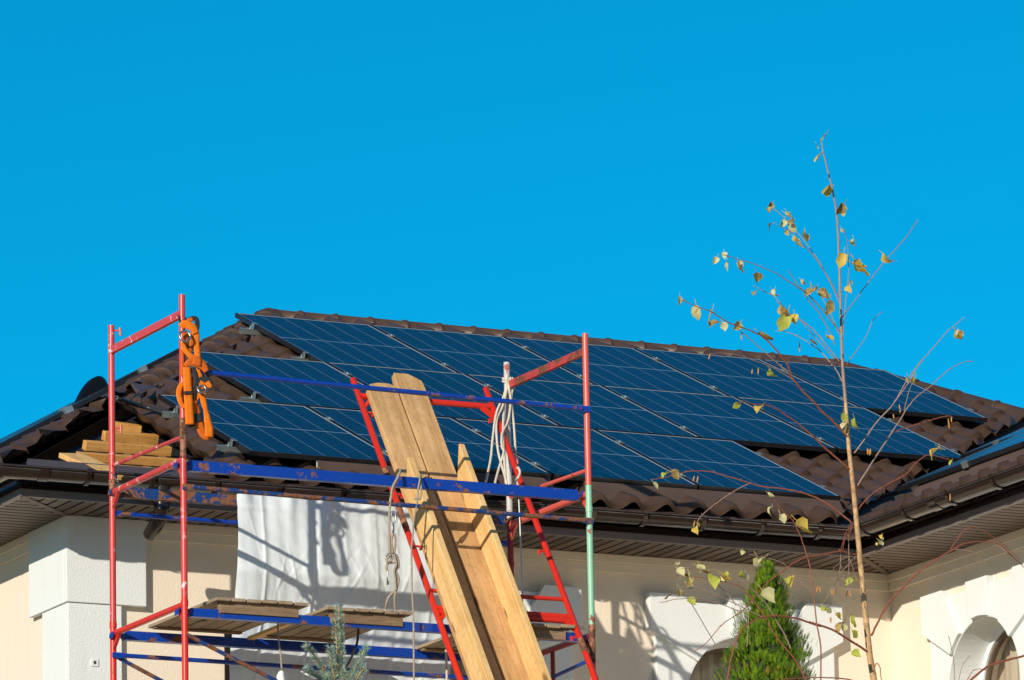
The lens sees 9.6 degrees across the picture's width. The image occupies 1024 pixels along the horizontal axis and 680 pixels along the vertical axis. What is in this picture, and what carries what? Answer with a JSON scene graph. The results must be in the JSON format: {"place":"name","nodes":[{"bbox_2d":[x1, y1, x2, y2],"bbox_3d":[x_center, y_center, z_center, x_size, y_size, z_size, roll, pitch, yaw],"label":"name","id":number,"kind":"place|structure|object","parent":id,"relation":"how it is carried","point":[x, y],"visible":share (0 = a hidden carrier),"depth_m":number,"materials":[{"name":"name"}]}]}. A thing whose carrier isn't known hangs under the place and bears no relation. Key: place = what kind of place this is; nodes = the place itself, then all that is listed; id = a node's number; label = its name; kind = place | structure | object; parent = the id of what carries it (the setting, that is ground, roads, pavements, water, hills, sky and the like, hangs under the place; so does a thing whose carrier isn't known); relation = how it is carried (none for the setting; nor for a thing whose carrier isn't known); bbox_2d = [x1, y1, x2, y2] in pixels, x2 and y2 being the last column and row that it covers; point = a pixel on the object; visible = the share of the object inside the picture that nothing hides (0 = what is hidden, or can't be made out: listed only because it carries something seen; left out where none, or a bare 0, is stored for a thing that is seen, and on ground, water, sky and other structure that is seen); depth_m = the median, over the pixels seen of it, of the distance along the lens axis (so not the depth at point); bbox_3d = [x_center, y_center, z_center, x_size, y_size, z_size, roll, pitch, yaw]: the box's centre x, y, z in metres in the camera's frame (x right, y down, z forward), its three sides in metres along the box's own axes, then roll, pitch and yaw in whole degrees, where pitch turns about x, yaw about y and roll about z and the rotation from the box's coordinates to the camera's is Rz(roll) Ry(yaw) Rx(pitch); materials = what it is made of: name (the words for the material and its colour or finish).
{"place":"outdoors","nodes":[
{"label":"outdoors","id":0,"kind":"place"},
{"bbox_2d":[0,0,1023,438],"label":"sky","id":1,"kind":"structure","parent":0,"point":[560,167],"materials":[{"name":"blue"}]},
{"label":"ground","id":2,"kind":"structure","parent":0,"visible":0},
{"bbox_2d":[302,602,370,679],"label":"spruce","id":3,"kind":"object","parent":2,"relation":"on","point":[339,665],"visible":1,"depth_m":29.00,"materials":[{"name":"green plant"}]},
{"bbox_2d":[108,294,595,679],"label":"scaffold tower","id":4,"kind":"structure","parent":2,"relation":"on","point":[183,466],"depth_m":40.16,"materials":[{"name":"red metal"}]},
{"bbox_2d":[176,314,213,439],"bbox_3d":[-2.046,0.235,39.315,0.248,0.822,0.094,5,-14,-26],"label":"safety harness","id":5,"kind":"object","parent":4,"relation":"hanging from","point":[194,383],"visible":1,"depth_m":39.30,"materials":[{"name":"orange fabric"}]},
{"bbox_2d":[148,597,308,634],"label":"wooden planks","id":6,"kind":"object","parent":4,"relation":"on","point":[264,607],"visible":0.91,"depth_m":39.37,"materials":[{"name":"brown wood"}]},
{"bbox_2d":[277,624,281,667],"bbox_3d":[-1.509,1.980,39.574,0.036,0.306,0.011,5,-14,-26],"label":"bag string","id":7,"kind":"object","parent":4,"relation":"hanging from","point":[279,645],"visible":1,"depth_m":39.57,"materials":[{"name":"fabric"}]},
{"bbox_2d":[277,670,284,679],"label":"plastic bag","id":8,"kind":"object","parent":7,"relation":"hanging from","point":[280,675],"visible":1,"depth_m":39.51,"materials":[{"name":"white plastic"}]},
{"bbox_2d":[247,606,411,642],"bbox_3d":[-1.200,1.903,40.048,0.681,0.098,1.127,5,-14,-26],"label":"pallet","id":9,"kind":"object","parent":4,"relation":"on","point":[381,617],"visible":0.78,"depth_m":39.95,"materials":[{"name":"brown wood"}]},
{"bbox_2d":[342,629,359,675],"bbox_3d":[-1.061,2.053,39.668,0.029,0.424,0.334,-7,-14,23],"label":"dark strap","id":10,"kind":"object","parent":9,"relation":"hanging from","point":[353,652],"visible":0.87,"depth_m":39.73,"materials":[{"name":"grey fabric"}]},
{"bbox_2d":[229,494,450,679],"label":"tarpaulin","id":11,"kind":"object","parent":4,"relation":"hanging from","point":[317,554],"visible":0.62,"depth_m":40.78,"materials":[{"name":"white fabric"}]},
{"bbox_2d":[384,468,401,609],"bbox_3d":[-0.766,1.292,39.778,0.186,0.956,0.078,9,-16,-40],"label":"rope sling","id":12,"kind":"object","parent":4,"relation":"hanging from","point":[391,551],"visible":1,"depth_m":39.72,"materials":[{"name":"fabric"}]},
{"bbox_2d":[411,474,421,679],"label":"lifting rope","id":13,"kind":"object","parent":4,"relation":"hanging from","point":[420,486],"visible":1,"depth_m":39.76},
{"bbox_2d":[445,650,447,679],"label":"short rope","id":14,"kind":"object","parent":4,"relation":"hanging from","point":[446,665],"visible":0.91,"depth_m":40.19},
{"bbox_2d":[416,623,574,653],"bbox_3d":[-0.113,2.016,40.574,0.636,0.100,1.128,5,-14,-26],"label":"pallet","id":15,"kind":"object","parent":4,"relation":"on","point":[549,632],"visible":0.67,"depth_m":40.22,"materials":[{"name":"brown wood"}]},
{"bbox_2d":[350,377,598,679],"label":"leaning frame","id":16,"kind":"object","parent":2,"relation":"on","point":[569,618],"visible":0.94,"depth_m":40.44,"materials":[{"name":"red paint"}]},
{"bbox_2d":[366,383,501,679],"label":"plank","id":17,"kind":"object","parent":16,"relation":"on","point":[394,427],"visible":0.52,"depth_m":40.80,"materials":[{"name":"beige wood"}]},
{"bbox_2d":[392,373,528,679],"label":"plank","id":18,"kind":"object","parent":16,"relation":"attached to","point":[429,438],"visible":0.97,"depth_m":40.45,"materials":[{"name":"beige wood"}]},
{"bbox_2d":[406,444,551,679],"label":"plank","id":19,"kind":"object","parent":16,"relation":"attached to","point":[456,605],"visible":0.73,"depth_m":39.94,"materials":[{"name":"brown wood"}]},
{"bbox_2d":[485,377,520,484],"bbox_3d":[-0.071,0.622,41.422,0.247,0.873,0.566,-1,-13,0],"label":"rope coil","id":20,"kind":"object","parent":16,"relation":"hanging from","point":[496,417],"visible":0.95,"depth_m":41.46,"materials":[{"name":"white fabric"}]},
{"bbox_2d":[518,500,522,600],"bbox_3d":[0.058,1.424,40.960,0.022,0.714,0.011,5,-14,-26],"label":"hanging cable","id":21,"kind":"object","parent":16,"relation":"hanging from","point":[520,549],"visible":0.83,"depth_m":40.96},
{"bbox_2d":[0,308,1023,679],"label":"house","id":22,"kind":"structure","parent":2,"relation":"on","point":[54,564],"depth_m":42.71,"materials":[{"name":"beige paint"}]},
{"bbox_2d":[62,405,73,413],"bbox_3d":[-4.101,0.962,44.794,0.097,0.111,4.560,5,-14,-26],"label":"mounting rail","id":23,"kind":"object","parent":22,"relation":"attached to","point":[68,409],"visible":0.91,"depth_m":42.84,"materials":[{"name":"metal"}]},
{"bbox_2d":[59,453,108,470],"bbox_3d":[-2.795,0.847,40.817,0.186,0.279,0.558,10,-17,-41],"label":"loose board","id":24,"kind":"object","parent":22,"relation":"on","point":[76,457],"visible":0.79,"depth_m":40.88,"materials":[{"name":"brown wood"}]},
{"bbox_2d":[74,376,107,410],"bbox_3d":[-3.173,0.440,45.732,0.311,0.354,0.100,5,-14,-26],"label":"roof vent hood","id":25,"kind":"object","parent":22,"relation":"on","point":[93,385],"visible":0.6,"depth_m":45.72,"materials":[{"name":"black"}]},
{"bbox_2d":[106,394,164,413],"bbox_3d":[-2.646,0.438,42.567,0.435,0.191,0.404,5,-14,-26],"label":"roof cable","id":26,"kind":"object","parent":22,"relation":"attached to","point":[139,405],"visible":0.84,"depth_m":42.58,"materials":[{"name":"plastic"}]},
{"bbox_2d":[137,364,147,373],"bbox_3d":[-3.753,0.690,47.671,0.097,0.111,4.560,5,-14,-26],"label":"mounting rail","id":27,"kind":"object","parent":22,"relation":"attached to","point":[142,368],"visible":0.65,"depth_m":45.72,"materials":[{"name":"metal"}]},
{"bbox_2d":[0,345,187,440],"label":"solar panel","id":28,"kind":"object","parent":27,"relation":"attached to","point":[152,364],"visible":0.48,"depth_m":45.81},
{"bbox_2d":[224,634,231,679],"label":"dark window","id":29,"kind":"structure","parent":22,"relation":"in","point":[226,667],"depth_m":41.50,"materials":[{"name":"glass"}]},
{"bbox_2d":[450,662,466,679],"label":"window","id":30,"kind":"structure","parent":22,"relation":"in","point":[461,666],"depth_m":42.71,"materials":[{"name":"glass"}]},
{"bbox_2d":[162,405,762,454],"bbox_3d":[-0.264,0.719,43.542,4.839,0.169,0.110,5,-14,-26],"label":"mounting rail","id":31,"kind":"object","parent":22,"relation":"attached to","point":[171,414],"visible":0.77,"depth_m":42.51,"materials":[{"name":"metal"}]},
{"bbox_2d":[158,394,391,465],"bbox_3d":[-1.627,0.626,42.390,1.134,0.035,1.722,5,10,-26],"label":"solar panel","id":32,"kind":"object","parent":31,"relation":"attached to","point":[263,429],"visible":0.77,"depth_m":42.27,"materials":[{"name":"blue glass"}]},
{"bbox_2d":[216,439,826,487],"bbox_3d":[0.157,0.937,42.643,4.839,0.169,0.110,5,-14,-26],"label":"mounting rail","id":33,"kind":"object","parent":22,"relation":"attached to","point":[226,447],"visible":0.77,"depth_m":41.61,"materials":[{"name":"metal"}]},
{"bbox_2d":[308,406,550,477],"bbox_3d":[-0.593,0.717,42.895,1.134,0.035,1.722,5,10,-26],"label":"solar panel","id":34,"kind":"object","parent":33,"relation":"attached to","point":[455,433],"visible":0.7,"depth_m":42.95,"materials":[{"name":"blue glass"}]},
{"bbox_2d":[453,418,697,489],"bbox_3d":[0.440,0.808,43.401,1.134,0.035,1.722,5,10,-26],"label":"solar panel","id":35,"kind":"object","parent":33,"relation":"attached to","point":[556,452],"visible":0.94,"depth_m":43.29,"materials":[{"name":"blue glass"}]},
{"bbox_2d":[596,430,840,500],"bbox_3d":[1.474,0.899,43.906,1.134,0.035,1.722,5,10,-26],"label":"solar panel","id":36,"kind":"object","parent":33,"relation":"attached to","point":[730,458],"visible":0.95,"depth_m":43.84,"materials":[{"name":"blue glass"}]},
{"bbox_2d":[190,361,893,420],"bbox_3d":[0.329,0.457,45.741,5.993,0.169,0.110,5,-14,-26],"label":"mounting rail","id":37,"kind":"object","parent":22,"relation":"attached to","point":[487,385],"visible":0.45,"depth_m":45.47,"materials":[{"name":"metal"}]},
{"bbox_2d":[239,323,911,381],"bbox_3d":[0.614,0.175,47.753,5.993,0.169,0.110,5,-14,-26],"label":"mounting rail","id":38,"kind":"object","parent":22,"relation":"attached to","point":[251,331],"visible":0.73,"depth_m":46.47,"materials":[{"name":"metal"}]},
{"bbox_2d":[235,313,457,372],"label":"solar panel","id":39,"kind":"object","parent":38,"relation":"attached to","point":[343,342],"visible":1,"depth_m":46.32,"materials":[{"name":"blue glass"}]},
{"bbox_2d":[371,325,594,384],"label":"solar panel","id":40,"kind":"object","parent":38,"relation":"attached to","point":[474,354],"visible":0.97,"depth_m":46.88,"materials":[{"name":"blue glass"}]},
{"bbox_2d":[504,336,727,395],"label":"solar panel","id":41,"kind":"object","parent":38,"relation":"attached to","point":[618,366],"visible":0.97,"depth_m":47.34,"materials":[{"name":"blue glass"}]},
{"bbox_2d":[762,359,987,421],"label":"solar panel","id":42,"kind":"object","parent":38,"relation":"attached to","point":[876,390],"visible":0.95,"depth_m":48.27,"materials":[{"name":"blue glass"}]},
{"bbox_2d":[240,391,956,455],"bbox_3d":[0.749,0.676,44.843,5.993,0.169,0.110,5,-14,-26],"label":"mounting rail","id":43,"kind":"object","parent":22,"relation":"attached to","point":[252,398],"visible":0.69,"depth_m":43.56,"materials":[{"name":"metal"}]},
{"bbox_2d":[192,351,371,410],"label":"solar panel","id":44,"kind":"object","parent":43,"relation":"attached to","point":[303,394],"visible":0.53,"depth_m":44.35,"materials":[{"name":"blue glass"}]},
{"bbox_2d":[327,362,559,426],"bbox_3d":[-0.517,0.410,44.842,1.134,0.035,1.722,5,10,-26],"label":"solar panel","id":45,"kind":"object","parent":43,"relation":"attached to","point":[449,382],"visible":0.62,"depth_m":45.09,"materials":[{"name":"blue glass"}]},
{"bbox_2d":[466,374,699,437],"bbox_3d":[0.516,0.501,45.348,1.134,0.035,1.722,5,10,-26],"label":"solar panel","id":46,"kind":"object","parent":43,"relation":"attached to","point":[611,411],"visible":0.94,"depth_m":45.33,"materials":[{"name":"blue glass"}]},
{"bbox_2d":[602,385,836,452],"bbox_3d":[1.550,0.592,45.853,1.134,0.035,1.722,5,10,-26],"label":"solar panel","id":47,"kind":"object","parent":43,"relation":"attached to","point":[709,416],"visible":1,"depth_m":45.77,"materials":[{"name":"blue glass"}]},
{"bbox_2d":[736,397,960,461],"bbox_3d":[2.583,0.683,46.359,1.134,0.035,1.722,5,10,-26],"label":"solar panel","id":48,"kind":"object","parent":43,"relation":"attached to","point":[813,419],"visible":0.82,"depth_m":46.26,"materials":[{"name":"blue glass"}]},
{"bbox_2d":[290,351,982,422],"bbox_3d":[1.034,0.393,46.854,5.993,0.169,0.110,5,-14,-26],"label":"mounting rail","id":49,"kind":"object","parent":22,"relation":"attached to","point":[302,357],"visible":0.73,"depth_m":45.59,"materials":[{"name":"metal"}]},
{"bbox_2d":[635,348,857,406],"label":"solar panel","id":50,"kind":"object","parent":49,"relation":"attached to","point":[731,376],"visible":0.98,"depth_m":47.84,"materials":[{"name":"blue glass"}]},
{"bbox_2d":[690,642,741,679],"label":"window","id":51,"kind":"structure","parent":22,"relation":"in","point":[704,669],"depth_m":43.61,"materials":[{"name":"brown plastic"}]},
{"bbox_2d":[842,489,896,500],"bbox_3d":[2.634,1.106,44.293,0.078,0.340,1.290,-7,-14,24],"label":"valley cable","id":52,"kind":"object","parent":22,"relation":"on","point":[875,496],"visible":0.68,"depth_m":44.30,"materials":[{"name":"plastic"}]},
{"bbox_2d":[896,432,1023,491],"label":"solar panel","id":53,"kind":"object","parent":22,"relation":"attached to","point":[1015,442],"visible":1,"depth_m":42.91,"materials":[{"name":"blue glass"}]},
{"bbox_2d":[960,460,968,468],"bbox_3d":[3.161,0.869,42.556,0.039,0.054,0.060,5,-14,-26],"label":"panel clamp","id":54,"kind":"object","parent":53,"relation":"attached to","point":[964,464],"visible":1,"depth_m":42.54,"materials":[{"name":"metal"}]},
{"bbox_2d":[960,428,1023,458],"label":"solar panel","id":55,"kind":"object","parent":22,"relation":"on","point":[989,444],"visible":0.6,"depth_m":44.56,"materials":[{"name":"blue glass"}]},
{"bbox_2d":[980,626,1019,679],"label":"window","id":56,"kind":"structure","parent":22,"relation":"in","point":[1009,670],"depth_m":43.09,"materials":[{"name":"white plastic"}]},
{"bbox_2d":[713,558,817,679],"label":"thuja","id":57,"kind":"object","parent":2,"relation":"on","point":[765,655],"visible":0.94,"depth_m":39.80,"materials":[{"name":"green plant"}]},
{"bbox_2d":[651,130,1023,679],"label":"birch sapling","id":58,"kind":"object","parent":2,"relation":"on","point":[784,320],"visible":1,"depth_m":37.41,"materials":[{"name":"yellow plant"}]},
{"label":"mounting rail","id":59,"kind":"object","parent":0,"visible":0},
{"bbox_2d":[0,379,124,447],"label":"solar panel","id":60,"kind":"object","parent":59,"relation":"attached to","point":[30,429],"visible":0.75,"depth_m":42.85,"materials":[{"name":"blue glass"}]},
{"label":"mounting rail","id":61,"kind":"object","parent":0,"visible":0},
{"bbox_2d":[0,410,56,439],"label":"solar panel","id":62,"kind":"object","parent":61,"relation":"attached to","point":[25,426],"visible":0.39,"depth_m":48.50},
{"bbox_2d":[1,401,74,439],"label":"solar panel","id":63,"kind":"object","parent":61,"relation":"attached to","point":[36,421],"visible":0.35,"depth_m":47.65,"materials":[{"name":"blue glass"}]}
]}

